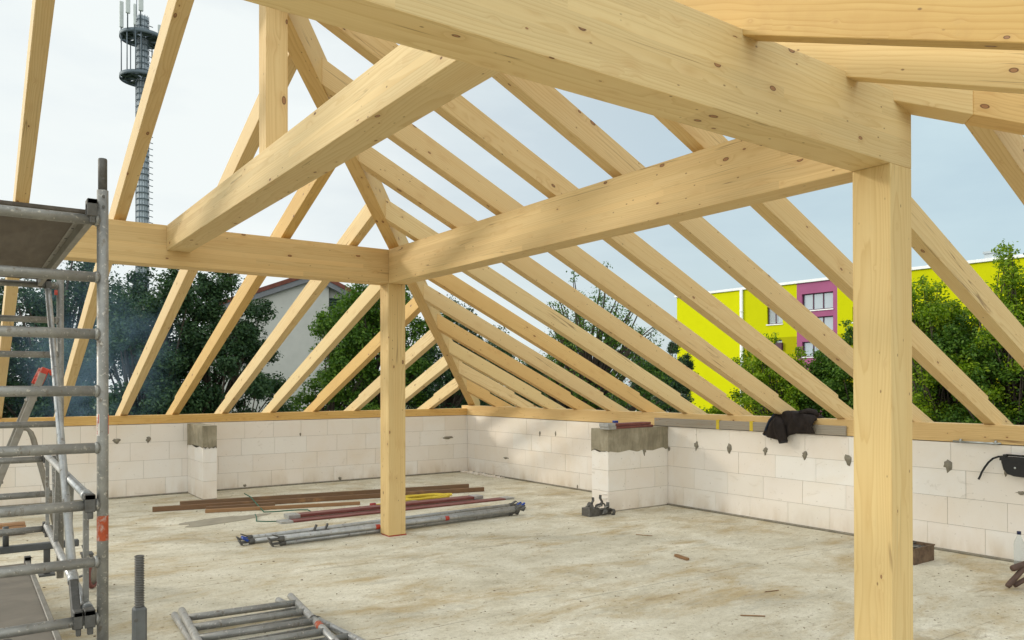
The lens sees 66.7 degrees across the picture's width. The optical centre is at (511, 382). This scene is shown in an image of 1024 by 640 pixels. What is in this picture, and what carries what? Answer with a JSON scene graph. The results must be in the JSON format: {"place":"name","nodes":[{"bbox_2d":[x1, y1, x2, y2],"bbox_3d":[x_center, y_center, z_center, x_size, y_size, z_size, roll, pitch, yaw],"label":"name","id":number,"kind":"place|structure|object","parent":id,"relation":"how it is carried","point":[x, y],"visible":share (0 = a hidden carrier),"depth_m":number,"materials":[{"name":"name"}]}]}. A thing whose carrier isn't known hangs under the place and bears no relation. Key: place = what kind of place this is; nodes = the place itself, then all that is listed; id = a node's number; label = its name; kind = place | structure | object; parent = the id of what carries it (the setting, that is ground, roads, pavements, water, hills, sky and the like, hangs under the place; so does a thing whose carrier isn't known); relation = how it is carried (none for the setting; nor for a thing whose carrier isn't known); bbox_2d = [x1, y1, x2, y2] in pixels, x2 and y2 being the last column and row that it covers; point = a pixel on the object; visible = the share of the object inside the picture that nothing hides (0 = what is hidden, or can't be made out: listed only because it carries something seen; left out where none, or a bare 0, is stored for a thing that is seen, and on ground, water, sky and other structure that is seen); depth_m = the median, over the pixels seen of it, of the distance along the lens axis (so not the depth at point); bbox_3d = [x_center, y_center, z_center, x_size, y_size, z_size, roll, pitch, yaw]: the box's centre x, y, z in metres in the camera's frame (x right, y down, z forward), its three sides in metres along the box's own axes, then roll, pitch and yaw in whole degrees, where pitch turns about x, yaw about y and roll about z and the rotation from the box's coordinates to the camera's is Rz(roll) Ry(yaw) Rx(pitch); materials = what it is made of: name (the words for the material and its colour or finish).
{"place":"outdoors","nodes":[
{"label":"outdoors","id":0,"kind":"place"},
{"bbox_2d":[206,278,379,412],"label":"gable house","id":1,"kind":"structure","parent":0,"point":[297,344],"depth_m":49.82,"materials":[{"name":"white paint"}]},
{"bbox_2d":[0,472,1023,639],"bbox_3d":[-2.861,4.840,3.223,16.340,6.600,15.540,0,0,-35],"label":"floor","id":2,"kind":"structure","parent":0,"point":[387,595],"depth_m":6.25,"materials":[{"name":"concrete"}]},
{"bbox_2d":[0,367,52,524],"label":"step ladder","id":3,"kind":"object","parent":2,"relation":"on","point":[40,376],"visible":0.66,"depth_m":8.03,"materials":[{"name":"metal"}]},
{"bbox_2d":[0,526,78,577],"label":"base girder","id":4,"kind":"object","parent":2,"relation":"on","point":[7,548],"visible":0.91,"depth_m":5.68,"materials":[{"name":"metal"}]},
{"bbox_2d":[79,545,96,587],"bbox_3d":[-3.200,1.385,5.852,0.168,0.335,0.266,0,0,27],"label":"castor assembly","id":5,"kind":"object","parent":2,"relation":"on","point":[92,577],"visible":0.48,"depth_m":5.86,"materials":[{"name":"metal"}]},
{"bbox_2d":[132,555,146,639],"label":"screw jack","id":6,"kind":"object","parent":2,"relation":"on","point":[139,620],"visible":1,"depth_m":3.08,"materials":[{"name":"metal"}]},
{"bbox_2d":[187,423,216,499],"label":"block pier","id":7,"kind":"structure","parent":2,"relation":"on","point":[202,458],"depth_m":10.50,"materials":[{"name":"concrete"}]},
{"bbox_2d":[179,513,270,526],"bbox_3d":[-3.248,1.563,8.902,0.394,0.004,1.122,0,0,40],"label":"sand patch","id":8,"kind":"object","parent":2,"relation":"on","point":[212,521],"visible":1,"depth_m":8.81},
{"bbox_2d":[0,415,467,506],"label":"block parapet","id":9,"kind":"structure","parent":2,"relation":"on","point":[148,460],"depth_m":11.64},
{"bbox_2d":[0,408,466,425],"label":"wall plate","id":10,"kind":"object","parent":9,"relation":"on","point":[143,419],"depth_m":11.51,"materials":[{"name":"brown wood"}]},
{"bbox_2d":[0,0,54,417],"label":"rafter","id":11,"kind":"object","parent":10,"relation":"on","point":[42,12],"visible":0.65,"depth_m":5.26,"materials":[{"name":"brown wood"}]},
{"bbox_2d":[54,0,193,416],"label":"rafter","id":12,"kind":"object","parent":10,"relation":"on","point":[172,31],"visible":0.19,"depth_m":5.64,"materials":[{"name":"brown wood"}]},
{"bbox_2d":[115,53,296,415],"bbox_3d":[-3.546,-0.865,8.183,0.094,0.177,7.881,0,-22,-35],"label":"rafter","id":13,"kind":"object","parent":10,"relation":"on","point":[245,149],"visible":0.43,"depth_m":8.00,"materials":[{"name":"brown wood"}]},
{"bbox_2d":[165,168,334,414],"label":"rafter","id":14,"kind":"object","parent":10,"relation":"on","point":[298,208],"visible":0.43,"depth_m":8.44,"materials":[{"name":"brown wood"}]},
{"bbox_2d":[215,204,374,413],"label":"rafter","id":15,"kind":"object","parent":10,"relation":"on","point":[359,228],"visible":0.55,"depth_m":9.16,"materials":[{"name":"brown wood"}]},
{"bbox_2d":[262,285,379,411],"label":"rafter","id":16,"kind":"object","parent":10,"relation":"on","point":[358,309],"visible":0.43,"depth_m":10.07,"materials":[{"name":"brown wood"}]},
{"bbox_2d":[303,297,420,411],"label":"rafter","id":17,"kind":"object","parent":10,"relation":"on","point":[362,358],"visible":0.55,"depth_m":11.01,"materials":[{"name":"brown wood"}]},
{"bbox_2d":[344,330,435,410],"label":"rafter","id":18,"kind":"object","parent":10,"relation":"on","point":[421,346],"visible":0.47,"depth_m":11.21,"materials":[{"name":"brown wood"}]},
{"bbox_2d":[405,356,448,402],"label":"rafter","id":19,"kind":"object","parent":10,"relation":"on","point":[433,372],"visible":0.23,"depth_m":12.14,"materials":[{"name":"brown wood"}]},
{"bbox_2d":[417,378,459,408],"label":"rafter","id":20,"kind":"object","parent":10,"relation":"on","point":[446,391],"visible":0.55,"depth_m":13.11,"materials":[{"name":"brown wood"}]},
{"bbox_2d":[206,502,274,508],"bbox_3d":[-3.374,1.544,9.694,0.814,0.050,0.046,0,0,-25],"label":"board","id":21,"kind":"object","parent":2,"relation":"on","point":[243,505],"visible":0.64,"depth_m":9.69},
{"bbox_2d":[171,597,364,639],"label":"scaffold ladder","id":22,"kind":"object","parent":2,"relation":"on","point":[343,634],"visible":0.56,"depth_m":4.78,"materials":[{"name":"metal"}]},
{"bbox_2d":[178,593,338,639],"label":"scaffold ladder","id":23,"kind":"object","parent":22,"relation":"on","point":[193,629],"visible":1,"depth_m":4.69,"materials":[{"name":"metal"}]},
{"bbox_2d":[205,501,359,512],"bbox_3d":[-2.821,1.547,9.676,1.849,0.042,0.045,0,0,-20],"label":"board","id":24,"kind":"object","parent":2,"relation":"on","point":[281,507],"visible":1,"depth_m":9.65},
{"bbox_2d":[152,487,483,511],"bbox_3d":[-2.386,1.540,10.341,4.342,0.060,0.049,0,0,-24],"label":"board","id":25,"kind":"object","parent":2,"relation":"on","point":[284,501],"visible":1,"depth_m":10.21,"materials":[{"name":"wood"}]},
{"bbox_2d":[180,484,468,504],"bbox_3d":[-2.419,1.536,10.680,3.938,0.070,0.048,0,0,-26],"label":"board","id":26,"kind":"object","parent":2,"relation":"on","point":[423,488],"visible":0.58,"depth_m":10.54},
{"bbox_2d":[236,501,518,540],"bbox_3d":[-1.305,1.523,8.717,3.553,0.077,0.054,0,0,-39],"label":"scaffold tube","id":27,"kind":"object","parent":2,"relation":"on","point":[373,521],"visible":0.69,"depth_m":8.47,"materials":[{"name":"metal"}]},
{"bbox_2d":[238,502,524,545],"bbox_3d":[-1.222,1.516,8.516,3.533,0.089,0.094,0,0,-39],"label":"scaffold tube","id":28,"kind":"object","parent":2,"relation":"on","point":[253,540],"visible":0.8,"depth_m":8.19,"materials":[{"name":"metal"}]},
{"bbox_2d":[284,494,482,518],"bbox_3d":[-1.500,1.525,9.646,2.660,0.045,0.162,0,0,-36],"label":"toe board","id":29,"kind":"object","parent":2,"relation":"on","point":[294,515],"visible":0.94,"depth_m":9.39,"materials":[{"name":"red paint"}]},
{"bbox_2d":[381,533,406,536],"bbox_3d":[-1.209,1.551,7.974,0.196,0.012,0.176,0,0,-35],"label":"red shim","id":30,"kind":"object","parent":2,"relation":"on","point":[394,535],"visible":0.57,"depth_m":7.91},
{"bbox_2d":[380,284,405,535],"bbox_3d":[-1.221,0.273,7.976,0.190,2.544,0.190,0,0,-35],"label":"timber post","id":31,"kind":"object","parent":30,"relation":"on","point":[392,374],"visible":1,"depth_m":7.90,"materials":[{"name":"brown wood"}]},
{"bbox_2d":[64,219,402,284],"bbox_3d":[-4.143,-1.172,5.907,7.353,0.342,0.190,0,0,-35],"label":"purlin","id":32,"kind":"object","parent":31,"relation":"on","point":[132,243],"visible":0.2,"depth_m":7.03,"materials":[{"name":"brown wood"}]},
{"bbox_2d":[389,139,852,284],"bbox_3d":[0.279,-1.182,5.869,0.190,0.342,4.994,0,0,-35],"label":"purlin","id":33,"kind":"object","parent":31,"relation":"on","point":[733,174],"visible":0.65,"depth_m":5.07,"materials":[{"name":"brown wood"}]},
{"bbox_2d":[269,511,519,546],"bbox_3d":[-1.106,1.521,8.282,3.010,0.077,0.054,0,0,-38],"label":"scaffold tube","id":34,"kind":"object","parent":2,"relation":"on","point":[288,542],"visible":0.78,"depth_m":7.98,"materials":[{"name":"metal"}]},
{"bbox_2d":[267,505,525,542],"bbox_3d":[-1.075,1.476,8.255,3.069,0.078,0.056,0,0,-37],"label":"scaffold tube","id":35,"kind":"object","parent":34,"relation":"on","point":[370,527],"visible":1,"depth_m":8.01,"materials":[{"name":"metal"}]},
{"bbox_2d":[276,496,513,523],"bbox_3d":[-1.303,1.554,9.577,3.180,0.030,0.162,0,0,-36],"label":"toe board","id":36,"kind":"object","parent":2,"relation":"on","point":[284,521],"visible":0.98,"depth_m":9.32,"materials":[{"name":"red paint"}]},
{"bbox_2d":[370,493,451,504],"bbox_3d":[-1.321,1.535,10.243,1.226,0.069,0.409,0,0,-35],"label":"board","id":37,"kind":"object","parent":2,"relation":"on","point":[427,496],"visible":0.74,"depth_m":10.36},
{"bbox_2d":[27,481,1019,638],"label":"grit","id":38,"kind":"object","parent":2,"relation":"on","point":[474,571],"visible":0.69,"depth_m":6.39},
{"bbox_2d":[582,495,615,516],"bbox_3d":[1.015,1.444,9.140,0.376,0.245,0.193,0,0,-29],"label":"coupler pile","id":39,"kind":"object","parent":2,"relation":"on","point":[589,510],"visible":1,"depth_m":9.09,"materials":[{"name":"metal"}]},
{"bbox_2d":[591,426,667,511],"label":"block pier","id":40,"kind":"structure","parent":2,"relation":"on","point":[629,468],"depth_m":9.55,"materials":[{"name":"concrete"}]},
{"bbox_2d":[600,424,652,429],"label":"toe board","id":41,"kind":"object","parent":40,"relation":"on","point":[627,426],"visible":0.83,"depth_m":9.49,"materials":[{"name":"red paint"}]},
{"bbox_2d":[599,422,650,426],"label":"toe board","id":42,"kind":"object","parent":41,"relation":"on","point":[619,424],"visible":1,"depth_m":9.43,"materials":[{"name":"red paint"}]},
{"bbox_2d":[467,415,1023,561],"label":"block parapet","id":43,"kind":"structure","parent":2,"relation":"on","point":[802,480],"depth_m":8.49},
{"bbox_2d":[462,405,531,417],"bbox_3d":[-0.292,0.490,13.273,0.160,0.168,1.900,0,0,-35],"label":"wall plate","id":44,"kind":"object","parent":43,"relation":"on","point":[504,411],"depth_m":13.12,"materials":[{"name":"brown wood"}]},
{"bbox_2d":[288,13,479,405],"bbox_3d":[-1.059,-0.984,9.630,0.120,0.252,10.451,0,-17,5],"label":"hip rafter","id":45,"kind":"object","parent":44,"relation":"on","point":[306,53],"visible":0.48,"depth_m":6.77,"materials":[{"name":"brown wood"}]},
{"bbox_2d":[467,380,513,406],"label":"rafter","id":46,"kind":"object","parent":44,"relation":"on","point":[480,393],"visible":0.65,"depth_m":13.00,"materials":[{"name":"brown wood"}]},
{"bbox_2d":[458,361,538,407],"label":"rafter","id":47,"kind":"object","parent":44,"relation":"on","point":[486,383],"visible":0.7,"depth_m":12.24,"materials":[{"name":"brown wood"}]},
{"bbox_2d":[654,418,846,435],"bbox_3d":[2.645,0.497,9.017,0.077,0.112,2.670,0,0,-35],"label":"grey board","id":48,"kind":"object","parent":43,"relation":"on","point":[761,426],"visible":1,"depth_m":9.08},
{"bbox_2d":[524,408,1023,445],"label":"wall plate","id":49,"kind":"object","parent":43,"relation":"on","point":[1000,433],"depth_m":8.06,"materials":[{"name":"brown wood"}]},
{"bbox_2d":[449,339,565,408],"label":"rafter","id":50,"kind":"object","parent":49,"relation":"on","point":[488,369],"visible":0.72,"depth_m":11.47,"materials":[{"name":"brown wood"}]},
{"bbox_2d":[437,314,595,409],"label":"rafter","id":51,"kind":"object","parent":49,"relation":"on","point":[465,338],"visible":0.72,"depth_m":10.70,"materials":[{"name":"brown wood"}]},
{"bbox_2d":[423,283,628,410],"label":"rafter","id":52,"kind":"object","parent":49,"relation":"on","point":[452,309],"visible":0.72,"depth_m":9.91,"materials":[{"name":"brown wood"}]},
{"bbox_2d":[385,198,706,413],"bbox_3d":[0.715,-0.534,8.703,5.291,0.172,0.094,30,-17,-32],"label":"rafter","id":53,"kind":"object","parent":49,"relation":"on","point":[405,223],"visible":0.72,"depth_m":8.47,"materials":[{"name":"brown wood"}]},
{"bbox_2d":[428,274,664,411],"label":"rafter","id":54,"kind":"object","parent":49,"relation":"on","point":[463,291],"visible":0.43,"depth_m":9.25,"materials":[{"name":"brown wood"}]},
{"bbox_2d":[358,147,751,414],"bbox_3d":[0.882,-0.675,7.958,5.943,0.172,0.094,30,-17,-32],"label":"rafter","id":55,"kind":"object","parent":49,"relation":"on","point":[373,162],"visible":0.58,"depth_m":7.62,"materials":[{"name":"brown wood"}]},
{"bbox_2d":[322,58,796,413],"bbox_3d":[1.050,-0.816,7.213,6.596,0.172,0.094,30,-17,-32],"label":"rafter","id":56,"kind":"object","parent":49,"relation":"on","point":[434,155],"visible":0.68,"depth_m":6.91,"materials":[{"name":"brown wood"}]},
{"bbox_2d":[317,21,853,418],"bbox_3d":[1.246,-0.940,6.488,7.169,0.172,0.094,30,-17,-32],"label":"rafter","id":57,"kind":"object","parent":49,"relation":"on","point":[466,117],"visible":0.58,"depth_m":6.27,"materials":[{"name":"brown wood"}]},
{"bbox_2d":[492,72,933,421],"bbox_3d":[1.865,-0.824,6.062,6.601,0.172,0.094,30,-17,-32],"label":"rafter","id":58,"kind":"object","parent":49,"relation":"on","point":[564,117],"visible":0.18,"depth_m":5.69,"materials":[{"name":"brown wood"}]},
{"bbox_2d":[763,408,823,443],"bbox_3d":[3.045,0.499,8.467,0.353,0.448,0.645,0,0,-35],"label":"jacket","id":59,"kind":"object","parent":49,"relation":"on","point":[782,427],"visible":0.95,"depth_m":8.39,"materials":[{"name":"black fabric"}]},
{"bbox_2d":[654,116,1012,424],"bbox_3d":[2.515,-0.689,5.659,5.949,0.172,0.094,30,-17,-32],"label":"rafter","id":60,"kind":"object","parent":49,"relation":"on","point":[795,227],"visible":0.45,"depth_m":5.42,"materials":[{"name":"brown wood"}]},
{"bbox_2d":[852,182,1023,368],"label":"rafter","id":61,"kind":"object","parent":49,"relation":"on","point":[939,254],"visible":0.25,"depth_m":5.06,"materials":[{"name":"brown wood"}]},
{"bbox_2d":[876,83,1023,134],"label":"hip rafter","id":62,"kind":"object","parent":49,"relation":"on","point":[1000,111],"visible":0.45,"depth_m":3.58,"materials":[{"name":"brown wood"}]},
{"bbox_2d":[966,125,1023,204],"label":"rafter","id":63,"kind":"object","parent":49,"relation":"on","point":[1004,151],"depth_m":3.86,"materials":[{"name":"brown wood"}]},
{"bbox_2d":[978,454,1023,479],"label":"tool pouch","id":64,"kind":"object","parent":43,"relation":"hanging from","point":[1012,466],"visible":1,"depth_m":6.62,"materials":[{"name":"black leather"}]},
{"bbox_2d":[853,163,912,639],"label":"timber post","id":65,"kind":"object","parent":2,"relation":"on","point":[882,410],"visible":1,"depth_m":3.68,"materials":[{"name":"brown wood"}]},
{"bbox_2d":[244,0,910,171],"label":"purlin","id":66,"kind":"object","parent":65,"relation":"on","point":[672,60],"visible":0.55,"depth_m":2.78,"materials":[{"name":"brown wood"}]},
{"bbox_2d":[167,44,498,251],"bbox_3d":[-1.422,-1.245,4.659,0.190,0.213,4.994,0,0,-35],"label":"purlin","id":67,"kind":"object","parent":66,"relation":"attached to","point":[397,89],"visible":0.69,"depth_m":3.75,"materials":[{"name":"brown wood"}]},
{"bbox_2d":[259,5,287,153],"bbox_3d":[-1.410,-1.894,4.600,0.130,1.085,0.130,0,0,-35],"label":"king post","id":68,"kind":"object","parent":67,"relation":"on","point":[273,75],"visible":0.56,"depth_m":4.55,"materials":[{"name":"brown wood"}]},
{"bbox_2d":[673,0,1023,50],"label":"rafter","id":69,"kind":"object","parent":66,"relation":"on","point":[985,24],"depth_m":2.56,"materials":[{"name":"brown wood"}]},
{"bbox_2d":[776,42,1023,93],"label":"rafter","id":70,"kind":"object","parent":66,"relation":"on","point":[993,70],"depth_m":3.13,"materials":[{"name":"brown wood"}]},
{"bbox_2d":[913,541,934,564],"bbox_3d":[3.476,1.464,6.731,0.342,0.155,0.192,0,0,-35],"label":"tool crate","id":71,"kind":"object","parent":2,"relation":"on","point":[923,552],"visible":0.64,"depth_m":6.67,"materials":[{"name":"wood"}]},
{"bbox_2d":[1005,567,1023,587],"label":"wooden stick","id":72,"kind":"object","parent":2,"relation":"on","point":[1013,579],"visible":1,"depth_m":5.77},
{"bbox_2d":[1014,531,1023,563],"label":"bottle","id":73,"kind":"object","parent":2,"relation":"on","point":[1018,549],"visible":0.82,"depth_m":6.52,"materials":[{"name":"white plastic"}]},
{"bbox_2d":[0,0,1023,391],"label":"sky","id":74,"kind":"structure","parent":0,"point":[87,115],"materials":[{"name":"white"}]},
{"bbox_2d":[674,247,1023,414],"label":"apartment block","id":75,"kind":"structure","parent":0,"point":[827,302],"depth_m":88.87,"materials":[{"name":"yellow paint"}]},
{"bbox_2d":[766,308,782,325],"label":"window","id":76,"kind":"structure","parent":75,"relation":"in","point":[773,319],"depth_m":90.34,"materials":[{"name":"grey"}]},
{"bbox_2d":[802,342,825,357],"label":"window","id":77,"kind":"structure","parent":75,"relation":"in","point":[807,346],"depth_m":86.80,"materials":[{"name":"grey"}]},
{"bbox_2d":[803,291,833,310],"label":"window","id":78,"kind":"structure","parent":75,"relation":"in","point":[815,301],"depth_m":85.87,"materials":[{"name":"grey"}]},
{"bbox_2d":[818,316,832,329],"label":"window","id":79,"kind":"structure","parent":75,"relation":"in","point":[828,320],"depth_m":85.02,"materials":[{"name":"grey"}]},
{"label":"ground","id":80,"kind":"structure","parent":0,"visible":0},
{"bbox_2d":[0,278,42,417],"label":"leafy tree","id":81,"kind":"object","parent":80,"relation":"on","point":[14,365],"visible":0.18,"depth_m":24.43,"materials":[{"name":"green plant"}]},
{"bbox_2d":[0,260,137,417],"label":"leafy tree","id":82,"kind":"object","parent":80,"relation":"on","point":[34,304],"visible":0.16,"depth_m":24.81,"materials":[{"name":"green plant"}]},
{"bbox_2d":[29,267,230,416],"bbox_3d":[-11.640,2.192,23.792,5.595,12.133,5.247,0,0,-35],"label":"leafy tree","id":83,"kind":"object","parent":80,"relation":"on","point":[130,331],"visible":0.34,"depth_m":22.99,"materials":[{"name":"green plant"}]},
{"bbox_2d":[119,0,160,402],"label":"radio mast","id":84,"kind":"object","parent":80,"relation":"on","point":[140,37],"visible":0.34,"depth_m":119.42,"materials":[{"name":"metal"}]},
{"bbox_2d":[149,271,294,413],"bbox_3d":[-9.454,1.800,24.924,4.414,12.910,4.095,0,0,4],"label":"leafy tree","id":85,"kind":"object","parent":80,"relation":"on","point":[242,343],"visible":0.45,"depth_m":24.48,"materials":[{"name":"green plant"}]},
{"bbox_2d":[282,311,379,411],"bbox_3d":[-6.300,2.899,26.980,4.295,10.718,4.214,0,0,19],"label":"leafy tree","id":86,"kind":"object","parent":80,"relation":"on","point":[337,360],"visible":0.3,"depth_m":26.62,"materials":[{"name":"green plant"}]},
{"bbox_2d":[302,283,444,411],"bbox_3d":[-4.642,2.014,27.584,5.147,12.499,5.889,0,0,-35],"label":"leafy tree","id":87,"kind":"object","parent":80,"relation":"on","point":[360,335],"visible":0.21,"depth_m":27.27,"materials":[{"name":"green plant"}]},
{"bbox_2d":[405,294,513,408],"bbox_3d":[-2.412,2.453,29.936,4.969,11.643,5.439,0,0,14],"label":"leafy tree","id":88,"kind":"object","parent":80,"relation":"on","point":[455,400],"visible":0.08,"depth_m":29.02,"materials":[{"name":"green plant"}]},
{"bbox_2d":[459,325,545,407],"bbox_3d":[-0.485,2.859,33.837,5.223,10.845,5.964,0,0,-35],"label":"leafy tree","id":89,"kind":"object","parent":80,"relation":"on","point":[530,367],"visible":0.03,"depth_m":33.08,"materials":[{"name":"green plant"}]},
{"bbox_2d":[516,261,674,410],"bbox_3d":[3.802,1.241,38.904,9.180,14.111,9.213,0,0,-35],"label":"leafy tree","id":90,"kind":"object","parent":80,"relation":"on","point":[608,340],"visible":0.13,"depth_m":37.05,"materials":[{"name":"green plant"}]},
{"bbox_2d":[616,355,695,412],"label":"leafy tree","id":91,"kind":"object","parent":80,"relation":"on","point":[677,386],"visible":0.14,"depth_m":47.20,"materials":[{"name":"green plant"}]},
{"bbox_2d":[660,340,698,412],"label":"leafy tree","id":92,"kind":"object","parent":80,"relation":"on","point":[673,347],"visible":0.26,"depth_m":59.63,"materials":[{"name":"green plant"}]},
{"bbox_2d":[699,332,819,415],"bbox_3d":[9.764,3.129,29.997,4.088,10.220,5.417,0,0,42],"label":"leafy shrub","id":93,"kind":"object","parent":80,"relation":"on","point":[764,373],"visible":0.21,"depth_m":29.27,"materials":[{"name":"green plant"}]},
{"bbox_2d":[769,336,852,417],"bbox_3d":[11.555,3.224,29.122,4.237,10.006,4.218,0,0,-35],"label":"leafy shrub","id":94,"kind":"object","parent":80,"relation":"on","point":[822,367],"visible":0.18,"depth_m":28.53,"materials":[{"name":"green plant"}]},
{"bbox_2d":[810,318,852,417],"bbox_3d":[12.833,2.933,28.026,3.523,10.582,3.619,0,0,-35],"label":"leafy shrub","id":95,"kind":"object","parent":80,"relation":"on","point":[844,376],"visible":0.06,"depth_m":28.04,"materials":[{"name":"green plant"}]},
{"bbox_2d":[912,274,1019,420],"bbox_3d":[13.646,2.338,24.952,4.713,11.733,4.943,0,0,3],"label":"leafy tree","id":96,"kind":"object","parent":80,"relation":"on","point":[933,314],"visible":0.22,"depth_m":24.45,"materials":[{"name":"green plant"}]},
{"bbox_2d":[912,311,1023,424],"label":"leafy tree","id":97,"kind":"object","parent":80,"relation":"on","point":[955,337],"visible":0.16,"depth_m":23.38,"materials":[{"name":"green plant"}]},
{"bbox_2d":[931,239,1023,424],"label":"leafy tree","id":98,"kind":"object","parent":80,"relation":"on","point":[1013,304],"visible":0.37,"depth_m":22.52,"materials":[{"name":"green plant"}]},
{"bbox_2d":[983,325,1023,424],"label":"leafy tree","id":99,"kind":"object","parent":80,"relation":"on","point":[1002,374],"visible":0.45,"depth_m":22.36,"materials":[{"name":"green plant"}]},
{"bbox_3d":[-2.130,1.237,3.101,1.120,0.386,0.100,0,0,-35],"label":"base girder","id":100,"kind":"object","parent":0,"visible":0},
{"bbox_2d":[0,555,61,639],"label":"scaffold platform","id":101,"kind":"structure","parent":100,"relation":"on","point":[22,600],"depth_m":4.45,"materials":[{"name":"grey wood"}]},
{"bbox_2d":[0,279,63,577],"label":"scaffold ladder","id":102,"kind":"object","parent":101,"relation":"on","point":[58,285],"visible":0.5,"depth_m":5.53,"materials":[{"name":"metal"}]},
{"bbox_2d":[0,158,108,639],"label":"scaffold ladder","id":103,"kind":"object","parent":101,"relation":"attached to","point":[99,561],"visible":0.97,"depth_m":3.36,"materials":[{"name":"metal"}]},
{"bbox_2d":[0,198,97,286],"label":"scaffold platform","id":104,"kind":"structure","parent":103,"relation":"on","point":[34,243],"depth_m":3.95,"materials":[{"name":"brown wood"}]},
{"bbox_2d":[44,279,82,636],"bbox_3d":[-2.601,0.173,4.501,0.082,1.851,2.751,0,0,-33],"label":"diagonal brace","id":105,"kind":"object","parent":103,"relation":"attached to","point":[74,594],"visible":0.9,"depth_m":4.03,"materials":[{"name":"metal"}]},
{"bbox_2d":[42,455,95,634],"bbox_3d":[-2.592,0.792,4.487,0.049,0.612,2.719,0,0,-34],"label":"side guard","id":106,"kind":"object","parent":103,"relation":"attached to","point":[88,496],"visible":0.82,"depth_m":3.76,"materials":[{"name":"metal"}]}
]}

